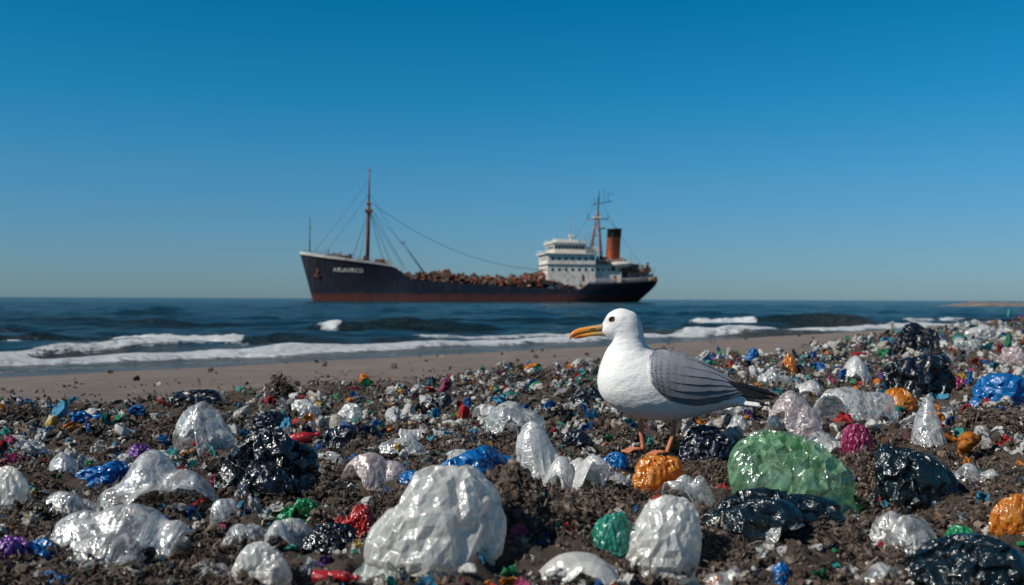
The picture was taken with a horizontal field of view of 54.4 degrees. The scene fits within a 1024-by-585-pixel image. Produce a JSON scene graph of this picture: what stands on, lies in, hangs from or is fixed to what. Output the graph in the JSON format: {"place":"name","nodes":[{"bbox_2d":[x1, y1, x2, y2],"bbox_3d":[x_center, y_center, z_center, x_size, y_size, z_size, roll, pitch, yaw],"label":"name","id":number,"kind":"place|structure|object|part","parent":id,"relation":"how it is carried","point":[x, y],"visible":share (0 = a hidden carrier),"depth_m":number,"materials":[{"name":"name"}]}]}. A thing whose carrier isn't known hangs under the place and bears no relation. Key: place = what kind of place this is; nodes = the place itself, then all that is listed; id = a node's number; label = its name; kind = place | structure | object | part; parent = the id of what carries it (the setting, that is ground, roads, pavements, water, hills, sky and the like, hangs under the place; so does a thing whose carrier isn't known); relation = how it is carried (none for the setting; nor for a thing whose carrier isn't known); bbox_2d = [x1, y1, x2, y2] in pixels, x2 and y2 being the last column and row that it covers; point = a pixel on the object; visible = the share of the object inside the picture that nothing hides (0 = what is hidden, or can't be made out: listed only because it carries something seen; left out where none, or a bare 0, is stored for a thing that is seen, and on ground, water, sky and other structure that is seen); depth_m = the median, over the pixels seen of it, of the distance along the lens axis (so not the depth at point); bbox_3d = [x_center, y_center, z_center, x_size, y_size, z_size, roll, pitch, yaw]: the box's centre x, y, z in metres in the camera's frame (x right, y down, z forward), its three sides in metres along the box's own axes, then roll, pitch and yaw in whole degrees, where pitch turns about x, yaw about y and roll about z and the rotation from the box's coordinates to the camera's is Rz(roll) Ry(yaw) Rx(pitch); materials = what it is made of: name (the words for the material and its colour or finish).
{"place":"outdoors","nodes":[
{"label":"outdoors","id":0,"kind":"place"},
{"bbox_2d":[0,297,1023,374],"bbox_3d":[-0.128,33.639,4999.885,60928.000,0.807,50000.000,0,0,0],"label":"sea","id":1,"kind":"structure","parent":0,"point":[54,334],"depth_m":31.93,"materials":[{"name":"blue liquid"}]},
{"bbox_2d":[299,166,657,301],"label":"cargo ship","id":2,"kind":"object","parent":1,"relation":"on","point":[570,270],"visible":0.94,"depth_m":323.86,"materials":[{"name":"paint"}]},
{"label":"windows","id":3,"kind":"part","parent":2,"relation":"part of","materials":[{"name":"glass"}]},
{"bbox_2d":[0,317,1023,584],"bbox_3d":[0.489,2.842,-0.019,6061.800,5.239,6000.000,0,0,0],"label":"beach","id":4,"kind":"structure","parent":0,"point":[106,385],"depth_m":4.25,"materials":[{"name":"brown sand"}]},
{"bbox_2d":[0,535,30,558],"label":"plastic bag","id":5,"kind":"object","parent":4,"relation":"on","point":[9,545],"visible":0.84,"depth_m":1.66,"materials":[{"name":"purple plastic"}]},
{"bbox_2d":[0,465,32,510],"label":"plastic bag","id":6,"kind":"object","parent":4,"relation":"on","point":[14,485],"visible":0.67,"depth_m":2.07,"materials":[{"name":"white plastic"}]},
{"bbox_2d":[29,538,60,560],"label":"plastic bag","id":7,"kind":"object","parent":4,"relation":"on","point":[37,545],"visible":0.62,"depth_m":1.69,"materials":[{"name":"blue plastic"}]},
{"bbox_2d":[44,570,70,584],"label":"plastic bag","id":8,"kind":"object","parent":4,"relation":"on","point":[54,578],"visible":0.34,"depth_m":1.52,"materials":[{"name":"blue plastic"}]},
{"bbox_2d":[49,452,77,472],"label":"plastic bag","id":9,"kind":"object","parent":4,"relation":"on","point":[66,463],"visible":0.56,"depth_m":2.54,"materials":[{"name":"white plastic"}]},
{"bbox_2d":[40,491,96,525],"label":"plastic bag","id":10,"kind":"object","parent":4,"relation":"on","point":[57,504],"visible":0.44,"depth_m":2.08,"materials":[{"name":"white plastic"}]},
{"bbox_2d":[71,411,101,421],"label":"plastic bag","id":11,"kind":"object","parent":4,"relation":"on","point":[77,416],"visible":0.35,"depth_m":3.75,"materials":[{"name":"blue plastic"}]},
{"bbox_2d":[74,460,130,487],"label":"plastic bag","id":12,"kind":"object","parent":4,"relation":"on","point":[108,471],"visible":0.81,"depth_m":2.49,"materials":[{"name":"blue plastic"}]},
{"bbox_2d":[54,503,194,567],"bbox_3d":[-0.692,0.427,1.759,0.261,0.107,0.212,0,0,0],"label":"plastic bag","id":13,"kind":"object","parent":4,"relation":"on","point":[104,518],"visible":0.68,"depth_m":1.73,"materials":[{"name":"white plastic"}]},
{"bbox_2d":[128,443,153,458],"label":"plastic bag","id":14,"kind":"object","parent":4,"relation":"on","point":[135,450],"visible":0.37,"depth_m":2.94,"materials":[{"name":"purple plastic"}]},
{"bbox_2d":[92,450,223,511],"bbox_3d":[-0.781,0.415,2.160,0.302,0.146,0.242,0,0,0],"label":"plastic bag","id":15,"kind":"object","parent":4,"relation":"on","point":[140,461],"visible":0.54,"depth_m":2.14,"materials":[{"name":"white plastic"}]},
{"bbox_2d":[166,389,220,408],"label":"garbage bag","id":16,"kind":"object","parent":4,"relation":"on","point":[194,397],"visible":0.73,"depth_m":4.16,"materials":[{"name":"black plastic"}]},
{"bbox_2d":[173,401,235,455],"bbox_3d":[-0.926,0.421,3.004,0.205,0.184,0.163,0,0,0],"label":"plastic bag","id":17,"kind":"object","parent":4,"relation":"on","point":[184,421],"visible":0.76,"depth_m":2.99,"materials":[{"name":"white plastic"}]},
{"bbox_2d":[197,561,229,584],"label":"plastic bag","id":18,"kind":"object","parent":4,"relation":"on","point":[222,568],"visible":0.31,"depth_m":1.64,"materials":[{"name":"white plastic"}]},
{"bbox_2d":[210,498,237,525],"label":"plastic bag","id":19,"kind":"object","parent":4,"relation":"on","point":[217,503],"visible":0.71,"depth_m":2.06,"materials":[{"name":"white plastic"}]},
{"bbox_2d":[226,523,265,539],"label":"plastic bag","id":20,"kind":"object","parent":4,"relation":"on","point":[243,527],"visible":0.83,"depth_m":1.89,"materials":[{"name":"white plastic"}]},
{"bbox_2d":[231,541,291,584],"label":"plastic bag","id":21,"kind":"object","parent":4,"relation":"on","point":[268,561],"visible":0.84,"depth_m":1.59,"materials":[{"name":"white plastic"}]},
{"bbox_2d":[214,427,318,502],"bbox_3d":[-0.560,0.402,2.319,0.214,0.174,0.238,1,0,-38],"label":"garbage bag","id":22,"kind":"object","parent":4,"relation":"on","point":[263,462],"visible":0.77,"depth_m":2.28,"materials":[{"name":"black plastic"}]},
{"bbox_2d":[252,411,292,430],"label":"garbage bag","id":23,"kind":"object","parent":4,"relation":"on","point":[270,419],"visible":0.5,"depth_m":3.48,"materials":[{"name":"black plastic"}]},
{"bbox_2d":[264,518,310,546],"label":"plastic bag","id":24,"kind":"object","parent":4,"relation":"on","point":[282,524],"visible":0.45,"depth_m":1.83,"materials":[{"name":"white plastic"}]},
{"bbox_2d":[271,498,319,526],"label":"plastic bag","id":25,"kind":"object","parent":4,"relation":"on","point":[304,506],"visible":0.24,"depth_m":2.09,"materials":[{"name":"green plastic"}]},
{"bbox_2d":[288,431,319,442],"bbox_3d":[-0.634,0.433,2.947,0.132,0.035,0.035,-11,3,-14],"label":"plastic bottle","id":26,"kind":"object","parent":4,"relation":"on","point":[303,437],"visible":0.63,"depth_m":2.94,"materials":[{"name":"red plastic"}]},
{"bbox_2d":[291,399,321,417],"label":"plastic bag","id":27,"kind":"object","parent":4,"relation":"on","point":[303,407],"visible":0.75,"depth_m":3.92,"materials":[{"name":"white plastic"}]},
{"bbox_2d":[301,523,358,556],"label":"garbage bag","id":28,"kind":"object","parent":4,"relation":"on","point":[321,538],"visible":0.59,"depth_m":1.79,"materials":[{"name":"black plastic"}]},
{"bbox_2d":[318,451,343,464],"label":"plastic bag","id":29,"kind":"object","parent":4,"relation":"on","point":[331,455],"visible":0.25,"depth_m":2.65,"materials":[{"name":"white plastic"}]},
{"bbox_2d":[312,570,359,582],"bbox_3d":[-0.271,0.439,1.536,0.073,0.020,0.020,0,0,6],"label":"plastic bottle","id":30,"kind":"object","parent":4,"relation":"on","point":[324,574],"visible":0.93,"depth_m":1.53,"materials":[{"name":"red plastic"}]},
{"bbox_2d":[337,403,362,423],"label":"plastic bag","id":31,"kind":"object","parent":4,"relation":"on","point":[350,412],"visible":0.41,"depth_m":3.80,"materials":[{"name":"white plastic"}]},
{"bbox_2d":[321,424,383,451],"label":"garbage bag","id":32,"kind":"object","parent":4,"relation":"on","point":[341,435],"visible":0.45,"depth_m":2.83,"materials":[{"name":"black plastic"}]},
{"bbox_2d":[342,503,375,537],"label":"plastic bag","id":33,"kind":"object","parent":4,"relation":"on","point":[360,519],"visible":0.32,"depth_m":1.88,"materials":[{"name":"red plastic"}]},
{"bbox_2d":[340,452,406,490],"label":"plastic bag","id":34,"kind":"object","parent":4,"relation":"on","point":[362,460],"visible":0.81,"depth_m":2.38,"materials":[{"name":"white plastic"}]},
{"bbox_2d":[353,569,396,583],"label":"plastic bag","id":35,"kind":"object","parent":4,"relation":"on","point":[392,573],"visible":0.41,"depth_m":1.54,"materials":[{"name":"white plastic"}]},
{"bbox_2d":[379,433,428,454],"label":"plastic bag","id":36,"kind":"object","parent":4,"relation":"on","point":[411,436],"visible":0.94,"depth_m":2.64,"materials":[{"name":"white plastic"}]},
{"bbox_2d":[398,470,415,484],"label":"plastic bag","id":37,"kind":"object","parent":4,"relation":"on","point":[404,477],"visible":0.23,"depth_m":2.35,"materials":[{"name":"blue plastic"}]},
{"bbox_2d":[398,428,450,438],"bbox_3d":[-0.266,0.447,3.006,0.159,0.069,0.070,4,-1,-7],"label":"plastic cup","id":38,"kind":"object","parent":4,"relation":"on","point":[416,432],"visible":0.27,"depth_m":2.98,"materials":[{"name":"white plastic"}]},
{"bbox_2d":[362,464,506,584],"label":"plastic bag","id":39,"kind":"object","parent":4,"relation":"on","point":[451,519],"visible":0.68,"depth_m":1.54,"materials":[{"name":"white plastic"}]},
{"bbox_2d":[423,393,451,412],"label":"garbage bag","id":40,"kind":"object","parent":4,"relation":"on","point":[441,401],"visible":0.69,"depth_m":4.15,"materials":[{"name":"black plastic"}]},
{"bbox_2d":[447,450,462,458],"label":"plastic bag","id":41,"kind":"object","parent":4,"relation":"on","point":[453,454],"visible":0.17,"depth_m":2.53,"materials":[{"name":"white plastic"}]},
{"bbox_2d":[446,449,466,455],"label":"plastic bag","id":42,"kind":"object","parent":4,"relation":"on","point":[462,450],"visible":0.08,"depth_m":2.58,"materials":[{"name":"white plastic"}]},
{"bbox_2d":[441,445,515,473],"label":"plastic bag","id":43,"kind":"object","parent":4,"relation":"on","point":[482,458],"visible":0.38,"depth_m":2.34,"materials":[{"name":"blue plastic"}]},
{"bbox_2d":[472,404,498,417],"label":"plastic bag","id":44,"kind":"object","parent":4,"relation":"on","point":[482,409],"visible":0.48,"depth_m":3.64,"materials":[{"name":"white plastic"}]},
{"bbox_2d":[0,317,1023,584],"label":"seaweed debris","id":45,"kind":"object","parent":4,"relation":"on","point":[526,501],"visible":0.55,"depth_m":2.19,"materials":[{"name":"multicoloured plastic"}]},
{"bbox_2d":[569,308,777,454],"bbox_3d":[0.474,0.259,2.911,0.616,0.424,0.225,0,0,-3],"label":"seagull","id":46,"kind":"object","parent":45,"relation":"on","point":[639,378],"visible":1,"depth_m":2.85,"materials":[{"name":"white"}]},
{"bbox_2d":[805,431,839,451],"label":"plastic bag","id":47,"kind":"object","parent":45,"relation":"on","point":[825,436],"visible":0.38,"depth_m":2.98,"materials":[{"name":"white plastic"}]},
{"bbox_2d":[900,533,1023,584],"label":"garbage bag","id":48,"kind":"object","parent":45,"relation":"on","point":[959,559],"visible":0.95,"depth_m":1.56,"materials":[{"name":"black plastic"}]},
{"bbox_2d":[0,308,1023,584],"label":"plastic litter","id":49,"kind":"object","parent":4,"relation":"on","point":[980,436],"visible":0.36,"depth_m":3.39,"materials":[{"name":"multicoloured plastic"}]},
{"bbox_2d":[484,401,545,434],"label":"plastic bag","id":50,"kind":"object","parent":4,"relation":"on","point":[503,414],"visible":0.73,"depth_m":3.03,"materials":[{"name":"plastic"}]},
{"bbox_2d":[529,381,542,389],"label":"plastic bag","id":51,"kind":"object","parent":4,"relation":"on","point":[537,382],"visible":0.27,"depth_m":4.95,"materials":[{"name":"green plastic"}]},
{"bbox_2d":[516,421,559,484],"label":"plastic bag","id":52,"kind":"object","parent":4,"relation":"on","point":[534,443],"visible":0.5,"depth_m":2.37,"materials":[{"name":"white plastic"}]},
{"bbox_2d":[561,431,594,450],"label":"garbage bag","id":53,"kind":"object","parent":4,"relation":"on","point":[578,439],"visible":0.67,"depth_m":2.92,"materials":[{"name":"black plastic"}]},
{"bbox_2d":[542,455,614,489],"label":"plastic bag","id":54,"kind":"object","parent":4,"relation":"on","point":[596,469],"visible":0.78,"depth_m":2.31,"materials":[{"name":"white plastic"}]},
{"bbox_2d":[538,552,619,584],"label":"plastic bag","id":55,"kind":"object","parent":4,"relation":"on","point":[574,564],"visible":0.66,"depth_m":1.52,"materials":[{"name":"white plastic"}]},
{"bbox_2d":[569,387,603,402],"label":"garbage bag","id":56,"kind":"object","parent":4,"relation":"on","point":[587,394],"visible":0.37,"depth_m":4.07,"materials":[{"name":"black plastic"}]},
{"bbox_2d":[592,511,630,556],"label":"plastic bag","id":57,"kind":"object","parent":4,"relation":"on","point":[610,532],"visible":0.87,"depth_m":1.63,"materials":[{"name":"teal plastic"}]},
{"bbox_2d":[602,451,628,471],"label":"plastic bag","id":58,"kind":"object","parent":4,"relation":"on","point":[619,459],"visible":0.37,"depth_m":2.67,"materials":[{"name":"blue plastic"}]},
{"bbox_2d":[607,462,630,484],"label":"plastic bag","id":59,"kind":"object","parent":4,"relation":"on","point":[616,476],"visible":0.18,"depth_m":2.46,"materials":[{"name":"white plastic"}]},
{"bbox_2d":[632,454,682,496],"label":"plastic bag","id":60,"kind":"object","parent":4,"relation":"on","point":[654,471],"visible":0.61,"depth_m":2.31,"materials":[{"name":"orange plastic"}]},
{"bbox_2d":[626,494,701,581],"bbox_3d":[0.242,0.400,1.636,0.138,0.136,0.110,0,0,0],"label":"plastic bag","id":61,"kind":"object","parent":4,"relation":"on","point":[665,530],"visible":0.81,"depth_m":1.60,"materials":[{"name":"white plastic"}]},
{"bbox_2d":[661,474,718,506],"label":"plastic bag","id":62,"kind":"object","parent":4,"relation":"on","point":[678,482],"visible":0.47,"depth_m":2.21,"materials":[{"name":"white plastic"}]},
{"bbox_2d":[677,425,734,461],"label":"garbage bag","id":63,"kind":"object","parent":4,"relation":"on","point":[705,440],"visible":0.69,"depth_m":2.83,"materials":[{"name":"black plastic"}]},
{"bbox_2d":[703,566,739,584],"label":"plastic bag","id":64,"kind":"object","parent":4,"relation":"on","point":[727,576],"visible":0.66,"depth_m":1.56,"materials":[{"name":"white plastic"}]},
{"bbox_2d":[724,406,753,415],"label":"plastic bag","id":65,"kind":"object","parent":4,"relation":"on","point":[741,411],"visible":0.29,"depth_m":4.03,"materials":[{"name":"white plastic"}]},
{"bbox_2d":[730,415,749,430],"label":"plastic bag","id":66,"kind":"object","parent":4,"relation":"on","point":[738,421],"visible":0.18,"depth_m":3.46,"materials":[{"name":"white plastic"}]},
{"bbox_2d":[742,348,758,360],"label":"plastic bag","id":67,"kind":"object","parent":4,"relation":"on","point":[752,353],"visible":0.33,"depth_m":6.40,"materials":[{"name":"blue plastic"}]},
{"bbox_2d":[700,487,845,544],"bbox_3d":[0.487,0.411,1.838,0.280,0.088,0.140,0,0,0],"label":"garbage bag","id":68,"kind":"object","parent":4,"relation":"on","point":[753,514],"visible":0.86,"depth_m":1.80,"materials":[{"name":"black plastic"}]},
{"bbox_2d":[757,367,790,385],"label":"plastic bag","id":69,"kind":"object","parent":4,"relation":"on","point":[766,374],"visible":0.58,"depth_m":5.02,"materials":[{"name":"white plastic"}]},
{"bbox_2d":[755,524,804,550],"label":"plastic bag","id":70,"kind":"object","parent":4,"relation":"on","point":[771,531],"visible":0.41,"depth_m":1.77,"materials":[{"name":"white plastic"}]},
{"bbox_2d":[771,562,791,584],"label":"plastic bag","id":71,"kind":"object","parent":4,"relation":"on","point":[780,567],"visible":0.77,"depth_m":1.59,"materials":[{"name":"blue plastic"}]},
{"bbox_2d":[780,353,797,375],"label":"plastic bag","id":72,"kind":"object","parent":4,"relation":"on","point":[789,361],"visible":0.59,"depth_m":5.86,"materials":[{"name":"orange plastic"}]},
{"bbox_2d":[728,430,855,516],"bbox_3d":[0.609,0.399,2.174,0.279,0.187,0.209,0,0,0],"label":"plastic bag","id":73,"kind":"object","parent":4,"relation":"on","point":[770,447],"visible":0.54,"depth_m":2.15,"materials":[{"name":"green plastic"}]},
{"bbox_2d":[762,390,822,438],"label":"plastic bag","id":74,"kind":"object","parent":4,"relation":"on","point":[777,406],"visible":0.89,"depth_m":3.16,"materials":[{"name":"plastic"}]},
{"bbox_2d":[795,380,824,394],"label":"plastic bag","id":75,"kind":"object","parent":4,"relation":"on","point":[815,386],"visible":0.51,"depth_m":4.55,"materials":[{"name":"white plastic"}]},
{"bbox_2d":[811,387,897,423],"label":"plastic bag","id":76,"kind":"object","parent":4,"relation":"on","point":[846,399],"visible":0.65,"depth_m":3.57,"materials":[{"name":"plastic"}]},
{"bbox_2d":[840,355,871,383],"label":"plastic bag","id":77,"kind":"object","parent":4,"relation":"on","point":[855,365],"visible":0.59,"depth_m":5.69,"materials":[{"name":"white plastic"}]},
{"bbox_2d":[839,423,873,453],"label":"plastic bag","id":78,"kind":"object","parent":4,"relation":"on","point":[853,435],"visible":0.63,"depth_m":2.92,"materials":[{"name":"pink plastic"}]},
{"bbox_2d":[864,562,910,582],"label":"plastic bag","id":79,"kind":"object","parent":4,"relation":"on","point":[878,565],"visible":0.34,"depth_m":1.57,"materials":[{"name":"white plastic"}]},
{"bbox_2d":[885,387,918,412],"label":"plastic bag","id":80,"kind":"object","parent":4,"relation":"on","point":[906,399],"visible":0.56,"depth_m":3.78,"materials":[{"name":"orange plastic"}]},
{"bbox_2d":[869,511,936,554],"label":"plastic bag","id":81,"kind":"object","parent":4,"relation":"on","point":[911,521],"visible":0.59,"depth_m":1.87,"materials":[{"name":"white plastic"}]},
{"bbox_2d":[873,443,958,511],"bbox_3d":[0.896,0.406,2.214,0.190,0.139,0.152,0,0,0],"label":"garbage bag","id":82,"kind":"object","parent":4,"relation":"on","point":[914,480],"visible":0.87,"depth_m":2.16,"materials":[{"name":"black plastic"}]},
{"bbox_2d":[893,322,939,354],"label":"garbage bag","id":83,"kind":"object","parent":4,"relation":"on","point":[914,336],"visible":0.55,"depth_m":8.01,"materials":[{"name":"black plastic"}]},
{"bbox_2d":[882,354,955,396],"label":"garbage bag","id":84,"kind":"object","parent":4,"relation":"on","point":[921,375],"visible":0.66,"depth_m":4.61,"materials":[{"name":"black plastic"}]},
{"bbox_2d":[910,402,946,446],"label":"plastic bag","id":85,"kind":"object","parent":4,"relation":"on","point":[919,423],"visible":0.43,"depth_m":3.08,"materials":[{"name":"white plastic"}]},
{"bbox_2d":[944,524,975,536],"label":"plastic bag","id":86,"kind":"object","parent":4,"relation":"on","point":[956,528],"visible":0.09,"depth_m":1.84,"materials":[{"name":"green plastic"}]},
{"bbox_2d":[956,377,966,389],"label":"plastic bag","id":87,"kind":"object","parent":4,"relation":"on","point":[959,380],"visible":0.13,"depth_m":4.98,"materials":[{"name":"pink plastic"}]},
{"bbox_2d":[953,337,979,352],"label":"plastic bag","id":88,"kind":"object","parent":4,"relation":"on","point":[966,343],"visible":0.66,"depth_m":8.58,"materials":[{"name":"white plastic"}]},
{"bbox_2d":[954,463,999,481],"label":"plastic bag","id":89,"kind":"object","parent":4,"relation":"on","point":[971,467],"visible":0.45,"depth_m":2.50,"materials":[{"name":"white plastic"}]},
{"bbox_2d":[964,325,994,338],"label":"plastic bag","id":90,"kind":"object","parent":4,"relation":"on","point":[983,331],"visible":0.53,"depth_m":10.62,"materials":[{"name":"white plastic"}]},
{"bbox_2d":[969,372,1023,407],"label":"plastic bag","id":91,"kind":"object","parent":4,"relation":"on","point":[997,386],"visible":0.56,"depth_m":3.99,"materials":[{"name":"blue plastic"}]},
{"bbox_2d":[989,493,1023,535],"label":"plastic bag","id":92,"kind":"object","parent":4,"relation":"on","point":[1006,515],"visible":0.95,"depth_m":1.87,"materials":[{"name":"orange plastic"}]},
{"bbox_2d":[994,347,1023,366],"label":"plastic bag","id":93,"kind":"object","parent":4,"relation":"on","point":[1005,356],"visible":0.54,"depth_m":6.82,"materials":[{"name":"white plastic"}]},
{"bbox_2d":[0,0,1023,300],"label":"sky","id":94,"kind":"structure","parent":0,"point":[743,149],"materials":[{"name":"blue"}]},
{"bbox_2d":[941,301,1023,306],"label":"sand spit","id":95,"kind":"structure","parent":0,"point":[973,303],"depth_m":170.90,"materials":[{"name":"brown sand"}]}
]}

